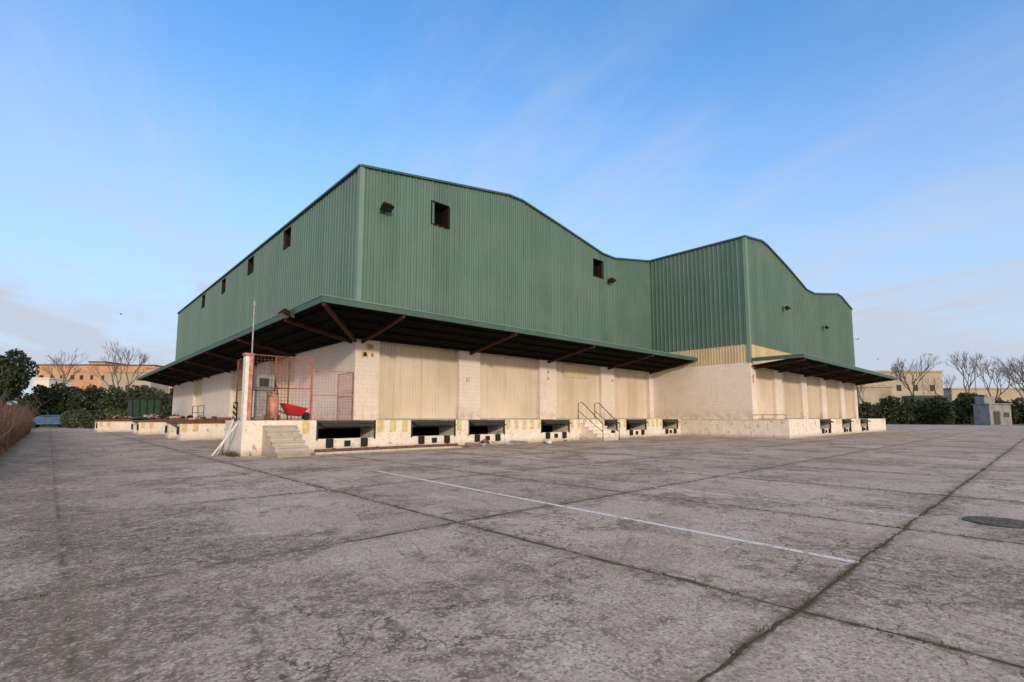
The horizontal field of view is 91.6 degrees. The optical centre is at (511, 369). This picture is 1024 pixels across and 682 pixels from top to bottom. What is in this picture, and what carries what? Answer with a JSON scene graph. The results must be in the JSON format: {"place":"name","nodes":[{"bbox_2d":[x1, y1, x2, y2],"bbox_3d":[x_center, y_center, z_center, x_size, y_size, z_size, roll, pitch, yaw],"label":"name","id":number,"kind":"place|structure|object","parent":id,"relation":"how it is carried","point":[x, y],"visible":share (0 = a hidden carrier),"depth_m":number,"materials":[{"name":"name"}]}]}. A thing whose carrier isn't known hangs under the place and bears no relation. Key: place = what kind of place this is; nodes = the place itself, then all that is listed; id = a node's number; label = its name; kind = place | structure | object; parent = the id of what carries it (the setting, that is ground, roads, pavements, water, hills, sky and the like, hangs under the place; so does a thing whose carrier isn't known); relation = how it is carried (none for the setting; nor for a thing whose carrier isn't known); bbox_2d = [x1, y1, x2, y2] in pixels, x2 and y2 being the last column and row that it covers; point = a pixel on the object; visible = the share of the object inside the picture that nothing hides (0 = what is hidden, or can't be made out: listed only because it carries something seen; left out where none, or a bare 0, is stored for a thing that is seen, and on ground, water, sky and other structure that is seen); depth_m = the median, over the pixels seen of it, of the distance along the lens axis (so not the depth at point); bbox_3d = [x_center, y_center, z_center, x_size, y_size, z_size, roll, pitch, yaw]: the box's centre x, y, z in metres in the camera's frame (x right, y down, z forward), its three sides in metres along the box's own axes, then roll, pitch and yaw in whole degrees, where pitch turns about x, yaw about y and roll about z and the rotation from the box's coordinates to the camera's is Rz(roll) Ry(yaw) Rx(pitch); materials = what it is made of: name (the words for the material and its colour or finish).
{"place":"outdoors","nodes":[
{"label":"outdoors","id":0,"kind":"place"},
{"bbox_2d":[37,364,109,364],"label":"parapet","id":1,"kind":"structure","parent":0,"point":[73,364],"depth_m":236.00,"materials":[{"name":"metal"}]},
{"bbox_2d":[3,435,678,456],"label":"verge grass","id":2,"kind":"structure","parent":0,"point":[229,453],"depth_m":17.27,"materials":[{"name":"green plant"}]},
{"bbox_2d":[0,424,1023,681],"bbox_3d":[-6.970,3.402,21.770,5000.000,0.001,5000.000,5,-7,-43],"label":"ground","id":3,"kind":"structure","parent":0,"point":[164,606],"depth_m":4.52,"materials":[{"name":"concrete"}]},
{"bbox_2d":[0,404,31,454],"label":"wire fence","id":4,"kind":"object","parent":3,"relation":"on","point":[24,433],"visible":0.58,"depth_m":21.68,"materials":[{"name":"metal"}]},
{"bbox_2d":[0,348,39,412],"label":"evergreen tree","id":5,"kind":"object","parent":3,"relation":"on","point":[15,377],"visible":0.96,"depth_m":69.98,"materials":[{"name":"green plant"}]},
{"bbox_2d":[0,390,50,452],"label":"dry shrubs","id":6,"kind":"object","parent":3,"relation":"on","point":[28,420],"visible":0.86,"depth_m":21.47,"materials":[{"name":"brown plant"}]},
{"bbox_2d":[25,382,79,413],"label":"evergreen tree","id":7,"kind":"object","parent":3,"relation":"on","point":[42,390],"visible":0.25,"depth_m":82.99,"materials":[{"name":"green plant"}]},
{"bbox_2d":[33,379,71,392],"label":"walls","id":8,"kind":"structure","parent":3,"relation":"on","point":[47,382],"depth_m":190.50,"materials":[{"name":"white paint"}]},
{"bbox_2d":[32,378,72,380],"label":"parapet","id":9,"kind":"structure","parent":8,"relation":"on","point":[50,378],"depth_m":190.86,"materials":[{"name":"white paint"}]},
{"bbox_2d":[31,415,75,427],"bbox_3d":[-60.795,6.790,65.644,4.929,1.666,2.070,4,-7,-33],"label":"parked car","id":10,"kind":"object","parent":3,"relation":"on","point":[49,420],"visible":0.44,"depth_m":64.80,"materials":[{"name":"blue paint"}]},
{"bbox_2d":[40,347,87,388],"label":"bare tree","id":11,"kind":"object","parent":3,"relation":"on","point":[64,374],"visible":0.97,"depth_m":88.74,"materials":[{"name":"brown plant"}]},
{"bbox_2d":[1,383,171,425],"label":"hedge","id":12,"kind":"object","parent":3,"relation":"on","point":[99,400],"visible":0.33,"depth_m":79.37,"materials":[{"name":"green plant"}]},
{"bbox_2d":[59,404,171,427],"bbox_3d":[-47.909,5.751,60.797,14.543,3.104,3.594,-1,-6,5],"label":"hedge","id":13,"kind":"object","parent":3,"relation":"on","point":[83,417],"visible":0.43,"depth_m":60.35,"materials":[{"name":"green plant"}]},
{"bbox_2d":[82,337,154,394],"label":"bare tree","id":14,"kind":"object","parent":3,"relation":"on","point":[127,366],"visible":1,"depth_m":89.60,"materials":[{"name":"brown plant"}]},
{"bbox_2d":[103,373,168,395],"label":"building","id":15,"kind":"structure","parent":3,"relation":"on","point":[123,382],"depth_m":190.50,"materials":[{"name":"beige paint"}]},
{"bbox_2d":[108,385,144,390],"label":"windows","id":16,"kind":"structure","parent":15,"relation":"attached to","point":[109,388],"depth_m":190.17,"materials":[{"name":"black glass"}]},
{"bbox_2d":[103,371,150,372],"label":"parapet","id":17,"kind":"structure","parent":15,"relation":"attached to","point":[127,372],"depth_m":190.72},
{"bbox_2d":[143,385,165,402],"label":"evergreen tree","id":18,"kind":"object","parent":3,"relation":"on","point":[161,391],"visible":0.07,"depth_m":89.47,"materials":[{"name":"green plant"}]},
{"bbox_2d":[169,385,173,412],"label":"evergreen tree","id":19,"kind":"object","parent":3,"relation":"on","point":[171,392],"depth_m":68.20,"materials":[{"name":"green plant"}]},
{"bbox_2d":[211,419,236,455],"bbox_3d":[-9.892,2.307,17.059,0.735,1.233,0.571,5,-7,-43],"label":"wooden board","id":20,"kind":"object","parent":3,"relation":"on","point":[222,442],"visible":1,"depth_m":17.08,"materials":[{"name":"white paint"}]},
{"bbox_2d":[261,425,310,457],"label":"concrete stairs","id":21,"kind":"structure","parent":3,"relation":"on","point":[282,441],"depth_m":16.88,"materials":[{"name":"beige concrete"}]},
{"bbox_2d":[312,443,471,454],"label":"pipe kerb","id":22,"kind":"structure","parent":3,"relation":"on","point":[376,449],"depth_m":19.12,"materials":[{"name":"paint"}]},
{"bbox_2d":[479,439,510,444],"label":"litter","id":23,"kind":"object","parent":3,"relation":"on","point":[486,441],"visible":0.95,"depth_m":23.15,"materials":[{"name":"white"}]},
{"bbox_2d":[93,164,897,455],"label":"warehouse","id":24,"kind":"structure","parent":3,"relation":"on","point":[436,293],"depth_m":30.20,"materials":[{"name":"green metal"}]},
{"bbox_2d":[99,415,129,418],"bbox_3d":[-36.810,4.426,46.839,3.018,0.369,2.678,5,-7,-43],"label":"scrap pile","id":25,"kind":"object","parent":24,"relation":"on","point":[120,417],"visible":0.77,"depth_m":46.49,"materials":[{"name":"metal"}]},
{"bbox_2d":[126,397,162,418],"bbox_3d":[-35.154,3.696,47.541,2.500,1.965,3.420,5,-7,-43],"label":"waste container","id":26,"kind":"object","parent":24,"relation":"on","point":[139,406],"visible":0.95,"depth_m":46.41,"materials":[{"name":"green metal"}]},
{"bbox_2d":[129,414,179,418],"bbox_3d":[-28.643,3.750,39.937,3.448,0.416,2.277,3,-6,-32],"label":"scrap pile","id":27,"kind":"object","parent":24,"relation":"on","point":[159,416],"visible":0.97,"depth_m":39.85,"materials":[{"name":"metal"}]},
{"bbox_2d":[192,405,204,418],"bbox_3d":[-24.296,3.297,38.524,0.052,1.022,4.060,5,-7,-43],"label":"dock railing","id":28,"kind":"object","parent":24,"relation":"on","point":[198,409],"visible":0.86,"depth_m":38.50,"materials":[{"name":"grey metal"}]},
{"bbox_2d":[181,414,216,418],"bbox_3d":[-19.287,2.889,30.730,2.076,0.312,1.722,2,-6,-21],"label":"scrap pile","id":29,"kind":"object","parent":24,"relation":"on","point":[198,415],"visible":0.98,"depth_m":30.59,"materials":[{"name":"metal"}]},
{"bbox_2d":[195,379,202,418],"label":"side loading door","id":30,"kind":"structure","parent":24,"relation":"in","point":[199,382],"depth_m":46.28,"materials":[{"name":"beige metal"}]},
{"bbox_2d":[232,402,237,420],"bbox_3d":[-9.734,1.450,17.508,0.054,0.670,0.450,5,-7,-43],"label":"striped barrier","id":31,"kind":"object","parent":24,"relation":"attached to","point":[235,411],"visible":0.97,"depth_m":17.41,"materials":[{"name":"black metal"}]},
{"bbox_2d":[236,358,243,419],"bbox_3d":[-9.648,0.697,17.763,0.043,2.217,1.250,5,-7,-43],"label":"fence","id":32,"kind":"object","parent":24,"relation":"on","point":[238,391],"visible":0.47,"depth_m":18.06,"materials":[{"name":"metal"}]},
{"bbox_2d":[240,356,249,420],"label":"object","id":33,"kind":"object","parent":24,"relation":"attached to","point":[245,389],"visible":1,"depth_m":17.04,"materials":[{"name":"paint"}]},
{"bbox_2d":[234,366,256,418],"bbox_3d":[-18.758,1.650,35.139,0.022,3.650,6.340,5,-7,-43],"label":"side loading door","id":34,"kind":"structure","parent":24,"relation":"in","point":[255,368],"depth_m":36.29,"materials":[{"name":"beige metal"}]},
{"bbox_2d":[240,353,254,420],"bbox_3d":[-9.146,0.591,17.199,0.320,2.320,0.320,5,-7,-43],"label":"post","id":35,"kind":"object","parent":24,"relation":"on","point":[250,380],"visible":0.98,"depth_m":17.14,"materials":[{"name":"pink metal"}]},
{"bbox_2d":[251,301,255,352],"bbox_3d":[-9.347,-0.339,17.869,0.250,4.300,0.240,5,-7,-43],"label":"antenna pole","id":36,"kind":"object","parent":24,"relation":"on","point":[254,303],"visible":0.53,"depth_m":17.98,"materials":[{"name":"grey metal"}]},
{"bbox_2d":[252,375,277,418],"bbox_3d":[-8.889,1.018,17.985,0.756,1.620,0.500,5,-7,-43],"label":"fuel pump","id":37,"kind":"object","parent":24,"relation":"on","point":[260,401],"visible":0.52,"depth_m":17.78,"materials":[{"name":"grey metal"}]},
{"bbox_2d":[250,354,289,420],"bbox_3d":[-8.588,0.643,17.727,1.243,2.317,0.050,5,-7,-43],"label":"fence","id":38,"kind":"object","parent":24,"relation":"on","point":[263,387],"visible":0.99,"depth_m":17.72,"materials":[{"name":"metal"}]},
{"bbox_2d":[264,392,279,418],"bbox_3d":[-8.563,1.303,17.858,0.500,1.030,0.390,5,-7,-43],"label":"fire extinguisher cart","id":39,"kind":"object","parent":24,"relation":"on","point":[273,406],"visible":0.86,"depth_m":17.72,"materials":[{"name":"pink metal"}]},
{"bbox_2d":[272,356,295,418],"bbox_3d":[-13.360,1.091,29.330,0.022,3.650,4.640,5,-7,-43],"label":"side loading door","id":40,"kind":"structure","parent":24,"relation":"in","point":[286,360],"depth_m":29.38,"materials":[{"name":"beige metal"}]},
{"bbox_2d":[277,308,294,318],"bbox_3d":[-8.768,-2.198,19.407,0.564,0.364,0.491,5,-7,-43],"label":"floodlight","id":41,"kind":"object","parent":24,"relation":"attached to","point":[285,313],"visible":1,"depth_m":19.27,"materials":[{"name":"grey metal"}]},
{"bbox_2d":[273,357,312,419],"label":"gate","id":42,"kind":"structure","parent":24,"relation":"attached to","point":[296,378],"depth_m":18.65,"materials":[{"name":"red metal"}]},
{"bbox_2d":[278,403,309,419],"bbox_3d":[-8.026,1.550,18.299,1.224,0.627,0.555,5,-7,-43],"label":"wheelbarrow","id":43,"kind":"object","parent":24,"relation":"on","point":[292,410],"visible":0.91,"depth_m":18.15,"materials":[{"name":"red plastic"}]},
{"bbox_2d":[311,369,353,419],"bbox_3d":[-6.934,0.996,19.299,1.643,1.917,0.050,5,-7,-43],"label":"fence","id":44,"kind":"object","parent":24,"relation":"on","point":[324,404],"visible":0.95,"depth_m":19.28,"materials":[{"name":"red metal"}]},
{"bbox_2d":[336,373,351,419],"bbox_3d":[-6.822,1.097,20.351,0.043,1.917,1.450,5,-7,-43],"label":"fence","id":45,"kind":"object","parent":24,"relation":"on","point":[338,403],"visible":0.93,"depth_m":20.55,"materials":[{"name":"red metal"}]},
{"bbox_2d":[361,351,368,357],"bbox_3d":[-6.628,-0.701,22.459,0.320,0.300,0.032,5,-7,-43],"label":"wall sign","id":46,"kind":"object","parent":24,"relation":"attached to","point":[365,354],"visible":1,"depth_m":22.45,"materials":[{"name":"yellow paint"}]},
{"bbox_2d":[370,351,374,357],"bbox_3d":[-6.371,-0.678,22.695,0.220,0.300,0.032,5,-7,-43],"label":"wall sign","id":47,"kind":"object","parent":24,"relation":"attached to","point":[372,354],"visible":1,"depth_m":22.68,"materials":[{"name":"white paint"}]},
{"bbox_2d":[380,202,393,212],"bbox_3d":[-5.904,-7.636,23.377,0.573,0.378,0.571,5,-7,-43],"label":"floodlight","id":48,"kind":"object","parent":24,"relation":"attached to","point":[387,207],"visible":1,"depth_m":23.26,"materials":[{"name":"grey metal"}]},
{"bbox_2d":[202,200,603,307],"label":"window frames","id":49,"kind":"structure","parent":24,"relation":"in","point":[445,208],"depth_m":30.42,"materials":[{"name":"black metal"}]},
{"bbox_2d":[378,342,456,417],"bbox_3d":[-4.617,0.635,24.592,4.610,3.650,0.022,5,-7,-43],"label":"loading door","id":50,"kind":"structure","parent":24,"relation":"in","point":[415,381],"depth_m":24.51,"materials":[{"name":"beige metal"}]},
{"bbox_2d":[480,353,536,417],"bbox_3d":[-0.194,1.027,28.664,4.680,3.650,0.022,5,-7,-43],"label":"loading door","id":51,"kind":"structure","parent":24,"relation":"in","point":[508,384],"depth_m":28.62,"materials":[{"name":"beige metal"}]},
{"bbox_2d":[434,208,595,275],"bbox_3d":[-13.195,-7.170,35.346,12.610,1.550,36.394,16,-17,-71],"label":"window interior","id":52,"kind":"structure","parent":24,"relation":"in","point":[437,213],"depth_m":26.49,"materials":[{"name":"black"}]},
{"bbox_2d":[556,362,598,417],"bbox_3d":[4.269,1.423,32.774,4.620,3.650,0.022,5,-7,-43],"label":"loading door","id":53,"kind":"structure","parent":24,"relation":"in","point":[570,391],"depth_m":32.74,"materials":[{"name":"beige metal"}]},
{"bbox_2d":[608,277,615,282],"bbox_3d":[7.042,-6.344,35.304,0.491,0.364,0.543,5,-7,-43],"label":"floodlight","id":54,"kind":"object","parent":24,"relation":"attached to","point":[611,280],"visible":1,"depth_m":35.17,"materials":[{"name":"grey metal"}]},
{"bbox_2d":[614,368,646,417],"bbox_3d":[8.703,1.816,36.857,4.540,3.650,0.022,5,-7,-43],"label":"loading door","id":55,"kind":"structure","parent":24,"relation":"in","point":[629,385],"depth_m":36.91,"materials":[{"name":"beige metal"}]},
{"bbox_2d":[756,368,772,417],"bbox_3d":[17.619,1.690,35.027,3.440,3.550,0.022,5,-7,-43],"label":"annex loading door","id":56,"kind":"structure","parent":24,"relation":"in","point":[763,376],"depth_m":35.24,"materials":[{"name":"beige metal"}]},
{"bbox_2d":[782,372,799,417],"bbox_3d":[21.473,2.032,38.576,4.340,3.550,0.022,5,-7,-43],"label":"annex loading door","id":57,"kind":"structure","parent":24,"relation":"in","point":[790,389],"depth_m":38.80,"materials":[{"name":"beige metal"}]},
{"bbox_2d":[806,377,819,417],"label":"annex loading door","id":58,"kind":"structure","parent":24,"relation":"in","point":[812,383],"depth_m":42.40,"materials":[{"name":"beige metal"}]},
{"bbox_2d":[826,380,838,417],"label":"annex loading door","id":59,"kind":"structure","parent":24,"relation":"in","point":[831,386],"depth_m":46.08,"materials":[{"name":"beige metal"}]},
{"bbox_2d":[844,383,852,417],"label":"annex loading door","id":60,"kind":"structure","parent":24,"relation":"in","point":[847,386],"depth_m":49.76,"materials":[{"name":"beige metal"}]},
{"bbox_2d":[465,440,530,446],"bbox_3d":[-0.614,3.497,23.439,2.900,0.209,1.381,5,-7,-43],"label":"wheel guide","id":61,"kind":"object","parent":3,"relation":"on","point":[471,443],"visible":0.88,"depth_m":22.91,"materials":[{"name":"grey metal"}]},
{"bbox_2d":[15,447,1017,681],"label":"grass tufts","id":62,"kind":"object","parent":3,"relation":"on","point":[842,575],"visible":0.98,"depth_m":5.00,"materials":[{"name":"green plant"}]},
{"bbox_2d":[477,435,676,445],"bbox_3d":[2.630,3.889,26.988,26.849,0.032,0.921,5,-7,-43],"label":"rubble","id":63,"kind":"object","parent":3,"relation":"on","point":[574,440],"visible":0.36,"depth_m":27.09,"materials":[{"name":"concrete"}]},
{"bbox_2d":[578,402,619,440],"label":"concrete stairs","id":64,"kind":"structure","parent":3,"relation":"on","point":[591,431],"depth_m":28.73,"materials":[{"name":"beige concrete"}]},
{"bbox_2d":[378,471,858,562],"bbox_3d":[-0.084,2.103,8.314,0.090,0.001,10.015,5,-7,-39],"label":"painted line","id":65,"kind":"object","parent":3,"relation":"on","point":[810,553],"visible":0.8,"depth_m":5.90,"materials":[{"name":"white paint"}]},
{"bbox_2d":[455,464,913,516],"bbox_3d":[1.882,2.283,10.193,0.100,0.001,10.100,5,-8,-43],"label":"painted line","id":66,"kind":"object","parent":3,"relation":"on","point":[698,491],"visible":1,"depth_m":8.66,"materials":[{"name":"white paint"}]},
{"bbox_2d":[533,459,932,492],"bbox_3d":[3.938,2.466,12.085,0.100,0.001,10.102,5,-8,-44],"label":"painted line","id":67,"kind":"object","parent":3,"relation":"on","point":[724,475],"visible":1,"depth_m":11.40,"materials":[{"name":"white paint"}]},
{"bbox_2d":[587,454,921,476],"bbox_3d":[5.863,2.675,14.265,0.100,0.001,9.502,5,-8,-44],"label":"painted line","id":68,"kind":"object","parent":3,"relation":"on","point":[767,466],"visible":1,"depth_m":12.50,"materials":[{"name":"white paint"}]},
{"bbox_2d":[857,385,867,401],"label":"bare tree","id":69,"kind":"object","parent":3,"relation":"on","point":[860,392],"visible":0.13,"depth_m":118.67,"materials":[{"name":"brown plant"}]},
{"bbox_2d":[889,353,941,395],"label":"bare tree","id":70,"kind":"object","parent":3,"relation":"on","point":[903,373],"visible":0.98,"depth_m":108.53,"materials":[{"name":"brown plant"}]},
{"bbox_2d":[920,354,931,394],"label":"street lamp","id":71,"kind":"object","parent":3,"relation":"on","point":[921,370],"visible":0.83,"depth_m":118.40,"materials":[{"name":"grey metal"}]},
{"bbox_2d":[902,395,950,406],"bbox_3d":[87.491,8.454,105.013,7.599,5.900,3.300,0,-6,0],"label":"storage container","id":72,"kind":"object","parent":3,"relation":"on","point":[920,397],"visible":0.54,"depth_m":103.65,"materials":[{"name":"green metal"}]},
{"bbox_2d":[919,375,955,401],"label":"bare tree","id":73,"kind":"object","parent":3,"relation":"on","point":[950,386],"visible":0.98,"depth_m":104.29,"materials":[{"name":"brown plant"}]},
{"bbox_2d":[858,394,1023,423],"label":"hedge","id":74,"kind":"object","parent":3,"relation":"on","point":[936,410],"visible":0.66,"depth_m":98.14,"materials":[{"name":"green plant"}]},
{"bbox_2d":[866,412,1023,423],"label":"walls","id":75,"kind":"structure","parent":3,"relation":"on","point":[933,423],"depth_m":102.40,"materials":[{"name":"concrete"}]},
{"bbox_2d":[953,392,986,424],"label":"evergreen tree","id":76,"kind":"object","parent":3,"relation":"on","point":[964,401],"visible":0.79,"depth_m":91.33,"materials":[{"name":"green plant"}]},
{"bbox_2d":[943,351,997,393],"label":"bare tree","id":77,"kind":"object","parent":3,"relation":"on","point":[962,364],"visible":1,"depth_m":105.73,"materials":[{"name":"brown plant"}]},
{"bbox_2d":[971,396,1012,424],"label":"utility kiosk","id":78,"kind":"object","parent":3,"relation":"on","point":[987,410],"visible":0.96,"depth_m":85.81,"materials":[{"name":"grey concrete"}]},
{"bbox_2d":[993,411,1009,424],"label":"door and vent","id":79,"kind":"structure","parent":78,"relation":"in","point":[997,421],"depth_m":85.56,"materials":[{"name":"grey metal"}]},
{"bbox_2d":[962,516,1023,528],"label":"manhole cover","id":80,"kind":"object","parent":3,"relation":"on","point":[1001,522],"visible":1,"depth_m":6.17,"materials":[{"name":"grey metal"}]},
{"bbox_2d":[967,356,1021,400],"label":"bare tree","id":81,"kind":"object","parent":3,"relation":"on","point":[991,378],"visible":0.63,"depth_m":113.04,"materials":[{"name":"brown plant"}]},
{"bbox_2d":[989,356,1023,389],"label":"bare tree","id":82,"kind":"object","parent":3,"relation":"on","point":[1019,362],"visible":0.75,"depth_m":109.80,"materials":[{"name":"brown plant"}]},
{"bbox_2d":[994,362,1023,401],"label":"bare tree","id":83,"kind":"object","parent":3,"relation":"on","point":[1010,372],"visible":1,"depth_m":101.92,"materials":[{"name":"brown plant"}]},
{"bbox_2d":[0,0,1023,404],"label":"sky","id":84,"kind":"structure","parent":0,"point":[148,148],"materials":[{"name":"blue"}]},
{"bbox_2d":[857,385,892,405],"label":"industrial building","id":85,"kind":"structure","parent":0,"point":[872,394],"depth_m":134.96,"materials":[{"name":"beige paint"}]},
{"bbox_2d":[865,372,943,402],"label":"building","id":86,"kind":"structure","parent":0,"point":[905,391],"depth_m":150.28,"materials":[{"name":"beige paint"}]},
{"bbox_2d":[871,370,943,371],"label":"parapet","id":87,"kind":"structure","parent":86,"relation":"attached to","point":[907,371],"depth_m":150.32,"materials":[{"name":"beige paint"}]},
{"bbox_2d":[896,385,934,390],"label":"windows","id":88,"kind":"structure","parent":86,"relation":"attached to","point":[900,389],"depth_m":150.08,"materials":[{"name":"black glass"}]},
{"bbox_2d":[943,389,1023,404],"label":"building","id":89,"kind":"structure","parent":0,"point":[1009,394],"depth_m":170.02,"materials":[{"name":"beige paint"}]},
{"bbox_2d":[943,388,1018,389],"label":"parapet","id":90,"kind":"structure","parent":89,"relation":"attached to","point":[978,388],"depth_m":169.85,"materials":[{"name":"beige concrete"}]},
{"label":"hill","id":91,"kind":"structure","parent":0,"visible":0},
{"bbox_2d":[37,365,97,397],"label":"building","id":92,"kind":"structure","parent":91,"relation":"on","point":[84,382],"depth_m":235.89,"materials":[{"name":"paint"}]},
{"bbox_2d":[39,375,92,379],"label":"windows","id":93,"kind":"structure","parent":92,"relation":"attached to","point":[72,378],"depth_m":235.66,"materials":[{"name":"black glass"}]},
{"bbox_2d":[88,361,129,364],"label":"industrial building","id":94,"kind":"structure","parent":92,"relation":"on","point":[97,362],"depth_m":241.42,"materials":[{"name":"metal"}]},
{"bbox_2d":[97,366,159,388],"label":"building","id":95,"kind":"structure","parent":91,"relation":"on","point":[100,382],"depth_m":231.05,"materials":[{"name":"paint"}]},
{"bbox_2d":[97,365,161,366],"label":"parapet","id":96,"kind":"structure","parent":95,"relation":"attached to","point":[130,365],"depth_m":230.93,"materials":[{"name":"metal"}]},
{"bbox_2d":[146,368,171,398],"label":"walls","id":97,"kind":"structure","parent":91,"relation":"on","point":[150,369],"depth_m":226.03,"materials":[{"name":"beige paint"}]}
]}

